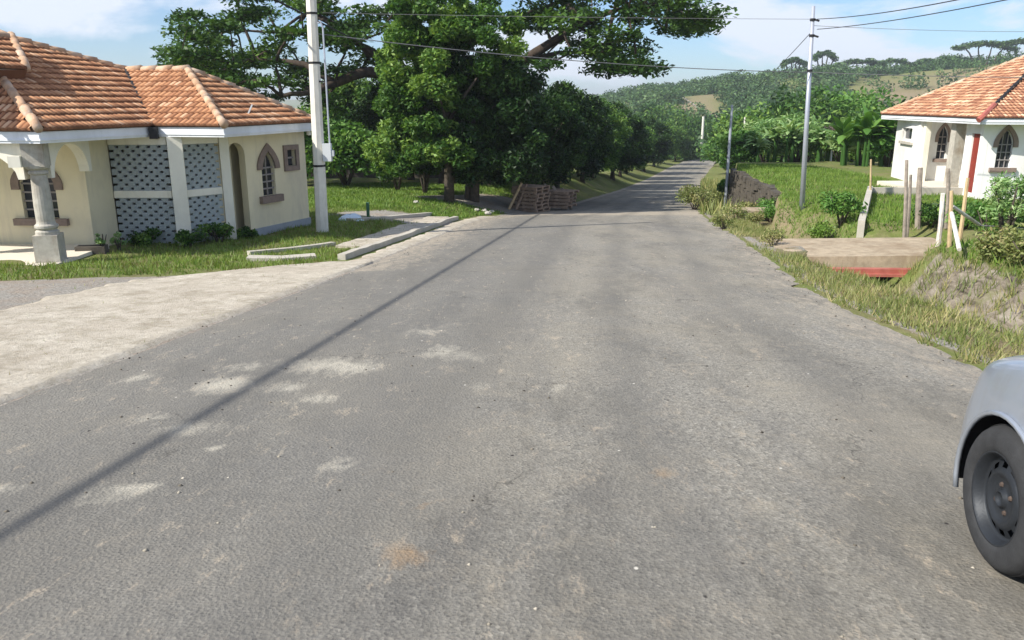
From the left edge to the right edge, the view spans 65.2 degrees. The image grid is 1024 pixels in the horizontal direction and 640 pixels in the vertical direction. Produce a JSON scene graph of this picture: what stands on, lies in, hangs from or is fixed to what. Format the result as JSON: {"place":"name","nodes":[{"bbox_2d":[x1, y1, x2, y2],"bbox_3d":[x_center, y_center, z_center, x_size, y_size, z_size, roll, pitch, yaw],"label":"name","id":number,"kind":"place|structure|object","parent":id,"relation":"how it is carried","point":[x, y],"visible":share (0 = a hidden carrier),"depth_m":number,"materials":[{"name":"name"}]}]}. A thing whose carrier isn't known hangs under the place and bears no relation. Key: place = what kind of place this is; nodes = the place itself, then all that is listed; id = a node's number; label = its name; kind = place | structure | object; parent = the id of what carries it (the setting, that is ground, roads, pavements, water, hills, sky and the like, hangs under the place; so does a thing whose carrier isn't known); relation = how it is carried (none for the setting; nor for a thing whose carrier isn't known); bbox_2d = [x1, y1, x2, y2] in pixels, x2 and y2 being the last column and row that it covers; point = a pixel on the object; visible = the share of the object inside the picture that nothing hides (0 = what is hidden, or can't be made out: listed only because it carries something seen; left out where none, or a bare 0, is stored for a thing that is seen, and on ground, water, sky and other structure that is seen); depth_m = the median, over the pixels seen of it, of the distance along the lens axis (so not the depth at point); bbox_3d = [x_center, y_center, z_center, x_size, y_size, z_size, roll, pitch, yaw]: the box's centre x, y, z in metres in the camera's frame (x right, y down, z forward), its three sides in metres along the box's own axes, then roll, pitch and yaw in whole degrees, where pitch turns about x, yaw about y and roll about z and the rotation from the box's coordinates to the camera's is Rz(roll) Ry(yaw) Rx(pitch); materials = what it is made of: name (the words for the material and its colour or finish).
{"place":"outdoors","nodes":[
{"label":"outdoors","id":0,"kind":"place"},
{"bbox_2d":[74,244,108,253],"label":"stone block","id":1,"kind":"structure","parent":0,"point":[97,249],"depth_m":15.99,"materials":[{"name":"grey stone"}]},
{"bbox_2d":[0,261,372,403],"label":"driveway","id":2,"kind":"structure","parent":0,"point":[88,329],"depth_m":9.03,"materials":[{"name":"concrete"}]},
{"bbox_2d":[308,181,511,218],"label":"field grass","id":3,"kind":"structure","parent":0,"point":[380,195],"depth_m":30.88,"materials":[{"name":"green plant"}]},
{"bbox_2d":[0,159,1023,639],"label":"road","id":4,"kind":"structure","parent":0,"point":[756,533],"depth_m":4.52,"materials":[{"name":"grey asphalt"}]},
{"bbox_2d":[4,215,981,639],"bbox_3d":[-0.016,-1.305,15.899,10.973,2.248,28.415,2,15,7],"label":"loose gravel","id":5,"kind":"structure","parent":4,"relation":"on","point":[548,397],"depth_m":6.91,"materials":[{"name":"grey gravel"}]},
{"bbox_2d":[953,355,1023,576],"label":"car","id":6,"kind":"object","parent":4,"relation":"on","point":[989,464],"visible":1,"depth_m":3.32,"materials":[{"name":"silver metal"}]},
{"bbox_2d":[0,64,1023,405],"bbox_3d":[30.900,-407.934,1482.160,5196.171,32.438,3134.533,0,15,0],"label":"ground","id":7,"kind":"structure","parent":0,"point":[24,290],"depth_m":16.43,"materials":[{"name":"green plant"}]},
{"bbox_2d":[126,227,161,246],"bbox_3d":[-7.930,-1.748,17.187,0.674,0.506,0.746,0,15,0],"label":"bush","id":8,"kind":"object","parent":7,"relation":"on","point":[146,237],"visible":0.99,"depth_m":17.14,"materials":[{"name":"green plant"}]},
{"bbox_2d":[0,30,311,265],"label":"cream house","id":9,"kind":"structure","parent":7,"relation":"on","point":[90,146],"depth_m":17.12,"materials":[{"name":"paint"}]},
{"bbox_2d":[10,171,69,225],"bbox_3d":[-9.784,-2.671,16.532,1.140,1.417,0.230,1,15,2],"label":"window","id":10,"kind":"structure","parent":9,"relation":"in","point":[55,183],"depth_m":16.60,"materials":[{"name":"brown stone"}]},
{"bbox_2d":[257,143,283,203],"bbox_3d":[-5.939,-3.579,19.462,0.230,1.417,0.817,6,16,22],"label":"window","id":11,"kind":"structure","parent":9,"relation":"in","point":[263,163],"depth_m":19.50,"materials":[{"name":"brown stone"}]},
{"bbox_2d":[282,144,299,171],"bbox_3d":[-5.615,-4.095,20.191,0.165,0.636,0.589,6,16,22],"label":"window","id":12,"kind":"structure","parent":9,"relation":"in","point":[287,156],"depth_m":20.21,"materials":[{"name":"brown stone"}]},
{"bbox_2d":[173,229,204,247],"bbox_3d":[-6.956,-1.731,17.299,0.591,0.524,0.751,0,15,0],"label":"bush","id":13,"kind":"object","parent":7,"relation":"on","point":[184,237],"visible":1,"depth_m":17.10,"materials":[{"name":"green plant"}]},
{"bbox_2d":[194,222,234,241],"bbox_3d":[-6.651,-1.928,17.926,0.829,0.570,0.806,0,15,0],"label":"bush","id":14,"kind":"object","parent":7,"relation":"on","point":[218,230],"visible":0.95,"depth_m":17.79,"materials":[{"name":"green plant"}]},
{"bbox_2d":[0,203,440,280],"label":"lawn grass","id":15,"kind":"structure","parent":7,"relation":"on","point":[182,252],"depth_m":15.60,"materials":[{"name":"green plant"}]},
{"bbox_2d":[236,225,258,238],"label":"bush","id":16,"kind":"object","parent":7,"relation":"on","point":[245,231],"visible":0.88,"depth_m":18.63,"materials":[{"name":"green plant"}]},
{"bbox_2d":[246,253,315,260],"bbox_3d":[-4.343,-1.127,15.108,1.259,0.197,0.367,-4,16,-13],"label":"drain slab","id":17,"kind":"object","parent":7,"relation":"on","point":[265,257],"depth_m":15.03,"materials":[{"name":"concrete"}]},
{"bbox_2d":[247,242,335,254],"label":"kerb","id":18,"kind":"structure","parent":7,"relation":"on","point":[324,244],"depth_m":16.47,"materials":[{"name":"concrete"}]},
{"bbox_2d":[306,0,334,231],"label":"utility pole","id":19,"kind":"object","parent":7,"relation":"on","point":[323,152],"visible":0.94,"depth_m":19.22,"materials":[{"name":"concrete"}]},
{"bbox_2d":[318,33,811,72],"bbox_3d":[2.204,-7.115,21.501,14.747,0.710,0.020,-6,16,-21],"label":"overhead cable","id":20,"kind":"object","parent":19,"relation":"attached to","point":[552,58],"visible":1,"depth_m":21.05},
{"bbox_2d":[305,112,375,186],"bbox_3d":[-7.763,-7.644,36.157,4.300,3.518,4.320,-5,16,-18],"label":"citrus tree","id":21,"kind":"object","parent":7,"relation":"on","point":[347,138],"visible":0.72,"depth_m":35.24,"materials":[{"name":"green plant"}]},
{"bbox_2d":[304,71,377,135],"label":"roadside tree","id":22,"kind":"object","parent":7,"relation":"on","point":[355,89],"visible":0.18,"depth_m":46.74,"materials":[{"name":"green plant"}]},
{"bbox_2d":[308,163,438,177],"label":"garden wall","id":23,"kind":"structure","parent":7,"relation":"on","point":[361,174],"depth_m":46.84,"materials":[{"name":"stone"}]},
{"bbox_2d":[346,212,432,220],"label":"kerb","id":24,"kind":"structure","parent":7,"relation":"on","point":[404,215],"depth_m":24.09,"materials":[{"name":"concrete"}]},
{"bbox_2d":[336,216,447,247],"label":"footpath slab","id":25,"kind":"structure","parent":7,"relation":"on","point":[391,232],"depth_m":20.18,"materials":[{"name":"concrete"}]},
{"bbox_2d":[350,65,434,179],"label":"roadside tree","id":26,"kind":"object","parent":7,"relation":"on","point":[369,116],"visible":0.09,"depth_m":40.96,"materials":[{"name":"green plant"}]},
{"bbox_2d":[377,162,412,189],"bbox_3d":[-4.971,-6.478,34.091,1.635,2.216,1.484,0,15,0],"label":"tree","id":27,"kind":"object","parent":7,"relation":"on","point":[388,178],"visible":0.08,"depth_m":34.03,"materials":[{"name":"green plant"}]},
{"bbox_2d":[337,216,458,259],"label":"kerb","id":28,"kind":"structure","parent":7,"relation":"on","point":[352,253],"depth_m":18.05,"materials":[{"name":"concrete"}]},
{"bbox_2d":[350,216,493,261],"bbox_3d":[-1.958,-2.314,21.470,1.053,1.256,14.641,2,15,8],"label":"gutter","id":29,"kind":"object","parent":7,"relation":"on","point":[386,251],"visible":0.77,"depth_m":18.64,"materials":[{"name":"concrete"}]},
{"bbox_2d":[411,162,442,193],"bbox_3d":[-3.602,-5.988,31.991,1.505,2.161,1.230,10,18,32],"label":"tree","id":30,"kind":"object","parent":7,"relation":"on","point":[428,169],"visible":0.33,"depth_m":31.86,"materials":[{"name":"green plant"}]},
{"bbox_2d":[359,0,528,202],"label":"mango tree","id":31,"kind":"object","parent":7,"relation":"on","point":[403,93],"visible":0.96,"depth_m":27.79,"materials":[{"name":"green plant"}]},
{"bbox_2d":[150,0,739,183],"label":"spreading tree","id":32,"kind":"object","parent":7,"relation":"on","point":[210,57],"visible":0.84,"depth_m":35.31,"materials":[{"name":"green plant"}]},
{"bbox_2d":[429,35,554,202],"bbox_3d":[-0.807,-7.594,30.196,4.884,6.779,5.114,0,15,0],"label":"mango tree","id":33,"kind":"object","parent":7,"relation":"on","point":[493,137],"visible":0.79,"depth_m":28.59,"materials":[{"name":"green plant"}]},
{"bbox_2d":[494,83,597,186],"bbox_3d":[0.971,-7.744,34.837,5.590,5.527,5.135,0,15,0],"label":"roadside tree","id":34,"kind":"object","parent":7,"relation":"on","point":[567,132],"visible":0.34,"depth_m":33.75,"materials":[{"name":"green plant"}]},
{"bbox_2d":[541,79,614,188],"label":"roadside tree","id":35,"kind":"object","parent":7,"relation":"on","point":[591,111],"visible":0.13,"depth_m":40.23,"materials":[{"name":"green plant"}]},
{"bbox_2d":[542,80,615,183],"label":"roadside tree","id":36,"kind":"object","parent":7,"relation":"on","point":[602,146],"visible":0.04,"depth_m":46.12,"materials":[{"name":"green plant"}]},
{"bbox_2d":[572,97,631,182],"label":"roadside tree","id":37,"kind":"object","parent":7,"relation":"on","point":[617,120],"visible":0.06,"depth_m":51.79,"materials":[{"name":"green plant"}]},
{"bbox_2d":[589,100,632,177],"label":"roadside tree","id":38,"kind":"object","parent":7,"relation":"on","point":[615,162],"visible":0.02,"depth_m":59.30,"materials":[{"name":"green plant"}]},
{"bbox_2d":[601,100,652,180],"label":"roadside tree","id":39,"kind":"object","parent":7,"relation":"on","point":[640,133],"visible":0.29,"depth_m":66.13,"materials":[{"name":"green plant"}]},
{"bbox_2d":[642,115,673,171],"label":"roadside tree","id":40,"kind":"object","parent":7,"relation":"on","point":[664,136],"visible":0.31,"depth_m":95.70,"materials":[{"name":"green plant"}]},
{"bbox_2d":[633,100,693,121],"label":"tree","id":41,"kind":"object","parent":7,"relation":"on","point":[661,114],"visible":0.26,"depth_m":182.99,"materials":[{"name":"green plant"}]},
{"bbox_2d":[667,124,696,161],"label":"roadside tree","id":42,"kind":"object","parent":7,"relation":"on","point":[686,144],"visible":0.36,"depth_m":137.44,"materials":[{"name":"green plant"}]},
{"bbox_2d":[663,110,717,134],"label":"tree","id":43,"kind":"object","parent":7,"relation":"on","point":[694,123],"visible":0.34,"depth_m":167.31,"materials":[{"name":"green plant"}]},
{"bbox_2d":[675,184,715,209],"bbox_3d":[7.612,-5.085,33.364,1.582,1.192,1.486,8,17,28],"label":"bush","id":44,"kind":"object","parent":7,"relation":"on","point":[689,195],"visible":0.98,"depth_m":33.27,"materials":[{"name":"green plant"}]},
{"bbox_2d":[696,118,736,161],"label":"tree","id":45,"kind":"object","parent":7,"relation":"on","point":[711,135],"visible":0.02,"depth_m":116.56,"materials":[{"name":"green plant"}]},
{"bbox_2d":[696,176,739,214],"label":"ditch weeds","id":46,"kind":"object","parent":7,"relation":"on","point":[705,182],"visible":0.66,"depth_m":35.73,"materials":[{"name":"green plant"}]},
{"bbox_2d":[709,211,735,228],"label":"bush","id":47,"kind":"object","parent":7,"relation":"on","point":[719,218],"visible":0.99,"depth_m":22.49,"materials":[{"name":"green plant"}]},
{"bbox_2d":[724,105,732,204],"bbox_3d":[10.150,-7.482,37.553,0.152,5.072,0.160,0,15,0],"label":"utility pole","id":48,"kind":"object","parent":7,"relation":"on","point":[728,158],"visible":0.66,"depth_m":37.46,"materials":[{"name":"metal"}]},
{"bbox_2d":[722,205,750,218],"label":"bush","id":49,"kind":"object","parent":7,"relation":"on","point":[738,211],"visible":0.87,"depth_m":26.55,"materials":[{"name":"green plant"}]},
{"bbox_2d":[715,143,760,170],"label":"bush","id":50,"kind":"object","parent":7,"relation":"on","point":[723,159],"visible":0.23,"depth_m":64.15,"materials":[{"name":"green plant"}]},
{"bbox_2d":[715,130,764,162],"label":"bush","id":51,"kind":"object","parent":7,"relation":"on","point":[738,143],"visible":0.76,"depth_m":48.15,"materials":[{"name":"green plant"}]},
{"bbox_2d":[704,108,799,162],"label":"tree","id":52,"kind":"object","parent":7,"relation":"on","point":[712,152],"visible":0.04,"depth_m":83.00,"materials":[{"name":"green plant"}]},
{"bbox_2d":[728,168,780,206],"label":"soil heap","id":53,"kind":"structure","parent":7,"relation":"on","point":[744,186],"depth_m":33.98,"materials":[{"name":"soil"}]},
{"bbox_2d":[741,132,773,161],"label":"broad leaf plant","id":54,"kind":"object","parent":7,"relation":"on","point":[759,141],"visible":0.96,"depth_m":47.55,"materials":[{"name":"green plant"}]},
{"bbox_2d":[741,116,790,161],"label":"broad leaf shrub","id":55,"kind":"object","parent":7,"relation":"on","point":[781,147],"visible":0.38,"depth_m":49.92,"materials":[{"name":"green plant"}]},
{"bbox_2d":[756,228,784,246],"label":"bush","id":56,"kind":"object","parent":7,"relation":"on","point":[770,235],"visible":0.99,"depth_m":17.54,"materials":[{"name":"green plant"}]},
{"bbox_2d":[758,124,790,161],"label":"broad leaf plant","id":57,"kind":"object","parent":7,"relation":"on","point":[774,135],"visible":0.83,"depth_m":48.54,"materials":[{"name":"green plant"}]},
{"bbox_2d":[773,118,808,161],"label":"broad leaf plant","id":58,"kind":"object","parent":7,"relation":"on","point":[791,129],"visible":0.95,"depth_m":47.57,"materials":[{"name":"green plant"}]},
{"bbox_2d":[732,83,850,161],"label":"tree","id":59,"kind":"object","parent":7,"relation":"on","point":[818,108],"visible":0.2,"depth_m":71.88,"materials":[{"name":"green plant"}]},
{"bbox_2d":[780,56,807,77],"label":"flat topped tree","id":60,"kind":"object","parent":7,"relation":"on","point":[793,60],"visible":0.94,"depth_m":313.29,"materials":[{"name":"green plant"}]},
{"bbox_2d":[769,111,828,161],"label":"broad leaf shrub","id":61,"kind":"object","parent":7,"relation":"on","point":[815,124],"visible":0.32,"depth_m":48.92,"materials":[{"name":"green plant"}]},
{"bbox_2d":[593,49,1023,161],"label":"wooded hillside","id":62,"kind":"structure","parent":7,"relation":"on","point":[730,87],"depth_m":289.15,"materials":[{"name":"green plant"}]},
{"bbox_2d":[799,6,819,209],"bbox_3d":[9.093,-6.251,24.591,0.383,6.368,0.231,0,15,0],"label":"utility pole","id":63,"kind":"object","parent":7,"relation":"on","point":[812,35],"visible":0.92,"depth_m":24.54,"materials":[{"name":"metal"}]},
{"bbox_2d":[346,13,732,18],"bbox_3d":[1.500,-9.354,24.608,15.085,0.354,0.010,2,15,6],"label":"thin wire","id":64,"kind":"object","parent":63,"relation":"attached to","point":[542,16],"visible":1,"depth_m":24.68,"materials":[{"name":"black metal"}]},
{"bbox_2d":[797,128,829,161],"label":"broad leaf plant","id":65,"kind":"object","parent":7,"relation":"on","point":[817,131],"visible":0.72,"depth_m":47.93,"materials":[{"name":"green plant"}]},
{"bbox_2d":[807,220,836,237],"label":"bush","id":66,"kind":"object","parent":7,"relation":"on","point":[819,229],"visible":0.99,"depth_m":20.59,"materials":[{"name":"green plant"}]},
{"bbox_2d":[812,50,838,67],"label":"flat topped tree","id":67,"kind":"object","parent":7,"relation":"on","point":[832,56],"visible":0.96,"depth_m":322.64,"materials":[{"name":"green plant"}]},
{"bbox_2d":[816,130,866,161],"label":"bush","id":68,"kind":"object","parent":7,"relation":"on","point":[827,145],"visible":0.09,"depth_m":47.08,"materials":[{"name":"green plant"}]},
{"bbox_2d":[817,188,867,228],"bbox_3d":[8.624,-2.934,21.066,1.175,1.068,1.204,0,15,0],"label":"bush","id":69,"kind":"object","parent":7,"relation":"on","point":[840,204],"visible":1,"depth_m":20.80,"materials":[{"name":"green plant"}]},
{"bbox_2d":[824,115,864,165],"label":"banana plant","id":70,"kind":"object","parent":7,"relation":"on","point":[840,128],"visible":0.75,"depth_m":41.86,"materials":[{"name":"green plant"}]},
{"bbox_2d":[783,83,906,161],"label":"tree","id":71,"kind":"object","parent":7,"relation":"on","point":[843,100],"visible":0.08,"depth_m":75.02,"materials":[{"name":"green plant"}]},
{"bbox_2d":[823,112,876,164],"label":"banana clump","id":72,"kind":"object","parent":7,"relation":"on","point":[852,147],"visible":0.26,"depth_m":42.93,"materials":[{"name":"green plant"}]},
{"bbox_2d":[765,237,942,276],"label":"culvert bridge","id":73,"kind":"structure","parent":7,"relation":"on","point":[882,257],"depth_m":16.20,"materials":[{"name":"concrete"}]},
{"bbox_2d":[833,57,887,68],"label":"flat topped tree","id":74,"kind":"object","parent":7,"relation":"on","point":[856,61],"visible":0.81,"depth_m":332.05,"materials":[{"name":"green plant"}]},
{"bbox_2d":[709,217,1023,366],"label":"verge weeds","id":75,"kind":"object","parent":7,"relation":"on","point":[823,278],"visible":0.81,"depth_m":9.69,"materials":[{"name":"green plant"}]},
{"bbox_2d":[833,99,905,162],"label":"tree","id":76,"kind":"object","parent":7,"relation":"on","point":[853,112],"visible":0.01,"depth_m":67.31,"materials":[{"name":"green plant"}]},
{"bbox_2d":[844,105,895,166],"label":"banana plant","id":77,"kind":"object","parent":7,"relation":"on","point":[866,126],"visible":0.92,"depth_m":40.51,"materials":[{"name":"green plant"}]},
{"bbox_2d":[737,162,1023,276],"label":"bank grass","id":78,"kind":"structure","parent":7,"relation":"on","point":[813,173],"depth_m":26.70,"materials":[{"name":"green plant"}]},
{"bbox_2d":[867,115,897,166],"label":"banana clump","id":79,"kind":"object","parent":7,"relation":"on","point":[885,148],"visible":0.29,"depth_m":40.45,"materials":[{"name":"green plant"}]},
{"bbox_2d":[871,109,895,166],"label":"banana plant","id":80,"kind":"object","parent":7,"relation":"on","point":[890,123],"visible":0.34,"depth_m":40.32,"materials":[{"name":"green plant"}]},
{"bbox_2d":[902,160,907,236],"bbox_3d":[9.073,-2.698,18.442,0.266,1.953,0.087,0,15,0],"label":"fence post","id":81,"kind":"object","parent":7,"relation":"on","point":[904,231],"visible":0.78,"depth_m":18.40,"materials":[{"name":"grey wood"}]},
{"bbox_2d":[906,175,911,236],"bbox_3d":[9.409,-2.647,18.974,0.171,1.583,0.081,0,15,0],"label":"fence post","id":82,"kind":"object","parent":7,"relation":"on","point":[909,200],"visible":0.68,"depth_m":18.91,"materials":[{"name":"grey wood"}]},
{"bbox_2d":[856,186,962,237],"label":"drive wall","id":83,"kind":"structure","parent":7,"relation":"on","point":[892,190],"depth_m":27.50,"materials":[{"name":"concrete"}]},
{"bbox_2d":[915,167,922,228],"bbox_3d":[9.881,-2.935,19.417,0.262,1.511,0.140,0,15,0],"label":"fence post","id":84,"kind":"object","parent":7,"relation":"on","point":[918,198],"visible":1,"depth_m":19.36,"materials":[{"name":"grey wood"}]},
{"bbox_2d":[911,199,945,226],"bbox_3d":[10.248,-2.566,19.470,0.993,0.790,1.096,0,15,0],"label":"bush","id":85,"kind":"object","parent":7,"relation":"on","point":[928,212],"visible":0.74,"depth_m":19.34,"materials":[{"name":"green plant"}]},
{"bbox_2d":[935,193,944,246],"bbox_3d":[8.855,-1.993,16.557,0.142,1.257,0.106,-3,16,-13],"label":"fence post","id":86,"kind":"object","parent":7,"relation":"on","point":[941,217],"visible":0.76,"depth_m":16.50,"materials":[{"name":"white paint"}]},
{"bbox_2d":[944,168,949,228],"bbox_3d":[10.289,-2.871,18.912,0.228,1.419,0.096,0,15,0],"label":"fence post","id":87,"kind":"object","parent":7,"relation":"on","point":[947,193],"visible":0.78,"depth_m":18.86,"materials":[{"name":"grey wood"}]},
{"bbox_2d":[877,55,1023,198],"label":"white house","id":88,"kind":"structure","parent":7,"relation":"on","point":[971,128],"depth_m":28.21,"materials":[{"name":"paint"}]},
{"bbox_2d":[898,125,914,144],"bbox_3d":[15.769,-7.373,31.839,0.220,0.722,1.599,3,15,10],"label":"window","id":89,"kind":"structure","parent":88,"relation":"in","point":[910,129],"depth_m":31.90,"materials":[{"name":"paint"}]},
{"bbox_2d":[932,122,950,161],"bbox_3d":[16.361,-6.761,30.411,0.567,1.477,0.230,2,15,6],"label":"window","id":90,"kind":"structure","parent":88,"relation":"in","point":[941,135],"depth_m":30.46,"materials":[{"name":"glass"}]},
{"bbox_2d":[968,134,980,192],"bbox_3d":[15.565,-5.258,26.873,0.040,1.920,0.630,1,15,5],"label":"door","id":91,"kind":"structure","parent":88,"relation":"in","point":[976,141],"depth_m":26.96,"materials":[{"name":"wood"}]},
{"bbox_2d":[988,125,1018,171],"bbox_3d":[16.210,-5.652,26.316,0.851,1.541,0.230,1,15,3],"label":"window","id":92,"kind":"structure","parent":88,"relation":"in","point":[1003,142],"depth_m":26.38,"materials":[{"name":"brown stone"}]},
{"bbox_2d":[947,191,953,246],"bbox_3d":[7.966,-1.812,14.537,0.175,1.073,0.082,0,15,0],"label":"fence post","id":93,"kind":"object","parent":7,"relation":"on","point":[949,237],"visible":0.84,"depth_m":14.52,"materials":[{"name":"brown wood"}]},
{"bbox_2d":[887,239,1023,334],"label":"bank weeds","id":94,"kind":"object","parent":7,"relation":"on","point":[1011,293],"visible":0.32,"depth_m":12.27,"materials":[{"name":"green plant"}]},
{"bbox_2d":[958,178,968,242],"bbox_3d":[9.028,-2.047,16.027,0.108,1.581,0.087,0,15,0],"label":"fence post","id":95,"kind":"object","parent":7,"relation":"on","point":[961,225],"visible":0.73,"depth_m":15.95,"materials":[{"name":"brown wood"}]},
{"bbox_2d":[944,200,985,228],"bbox_3d":[10.434,-2.380,18.488,0.944,0.784,0.918,-5,16,-18],"label":"bush","id":96,"kind":"object","parent":7,"relation":"on","point":[957,215],"visible":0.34,"depth_m":18.40,"materials":[{"name":"green plant"}]},
{"bbox_2d":[950,39,1020,64],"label":"flat topped tree","id":97,"kind":"object","parent":7,"relation":"on","point":[975,44],"visible":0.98,"depth_m":321.52,"materials":[{"name":"green plant"}]},
{"bbox_2d":[965,197,1020,235],"bbox_3d":[10.231,-2.146,17.175,1.060,1.084,1.017,0,15,0],"label":"bush","id":98,"kind":"object","parent":7,"relation":"on","point":[974,213],"visible":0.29,"depth_m":17.13,"materials":[{"name":"green plant"}]},
{"bbox_2d":[968,222,1023,262],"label":"bush","id":99,"kind":"object","parent":7,"relation":"on","point":[986,244],"visible":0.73,"depth_m":12.44,"materials":[{"name":"green plant"}]},
{"bbox_2d":[979,170,1023,238],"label":"sapling","id":100,"kind":"object","parent":7,"relation":"on","point":[1002,188],"visible":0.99,"depth_m":14.46,"materials":[{"name":"green plant"}]},
{"bbox_2d":[981,201,1023,233],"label":"bush","id":101,"kind":"object","parent":7,"relation":"on","point":[1018,220],"visible":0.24,"depth_m":15.63,"materials":[{"name":"green plant"}]},
{"bbox_2d":[994,221,1023,264],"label":"bush","id":102,"kind":"object","parent":7,"relation":"on","point":[1016,248],"visible":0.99,"depth_m":11.73,"materials":[{"name":"green plant"}]},
{"bbox_2d":[0,0,1023,99],"label":"sky","id":103,"kind":"structure","parent":0,"point":[764,33],"materials":[{"name":"blue"}]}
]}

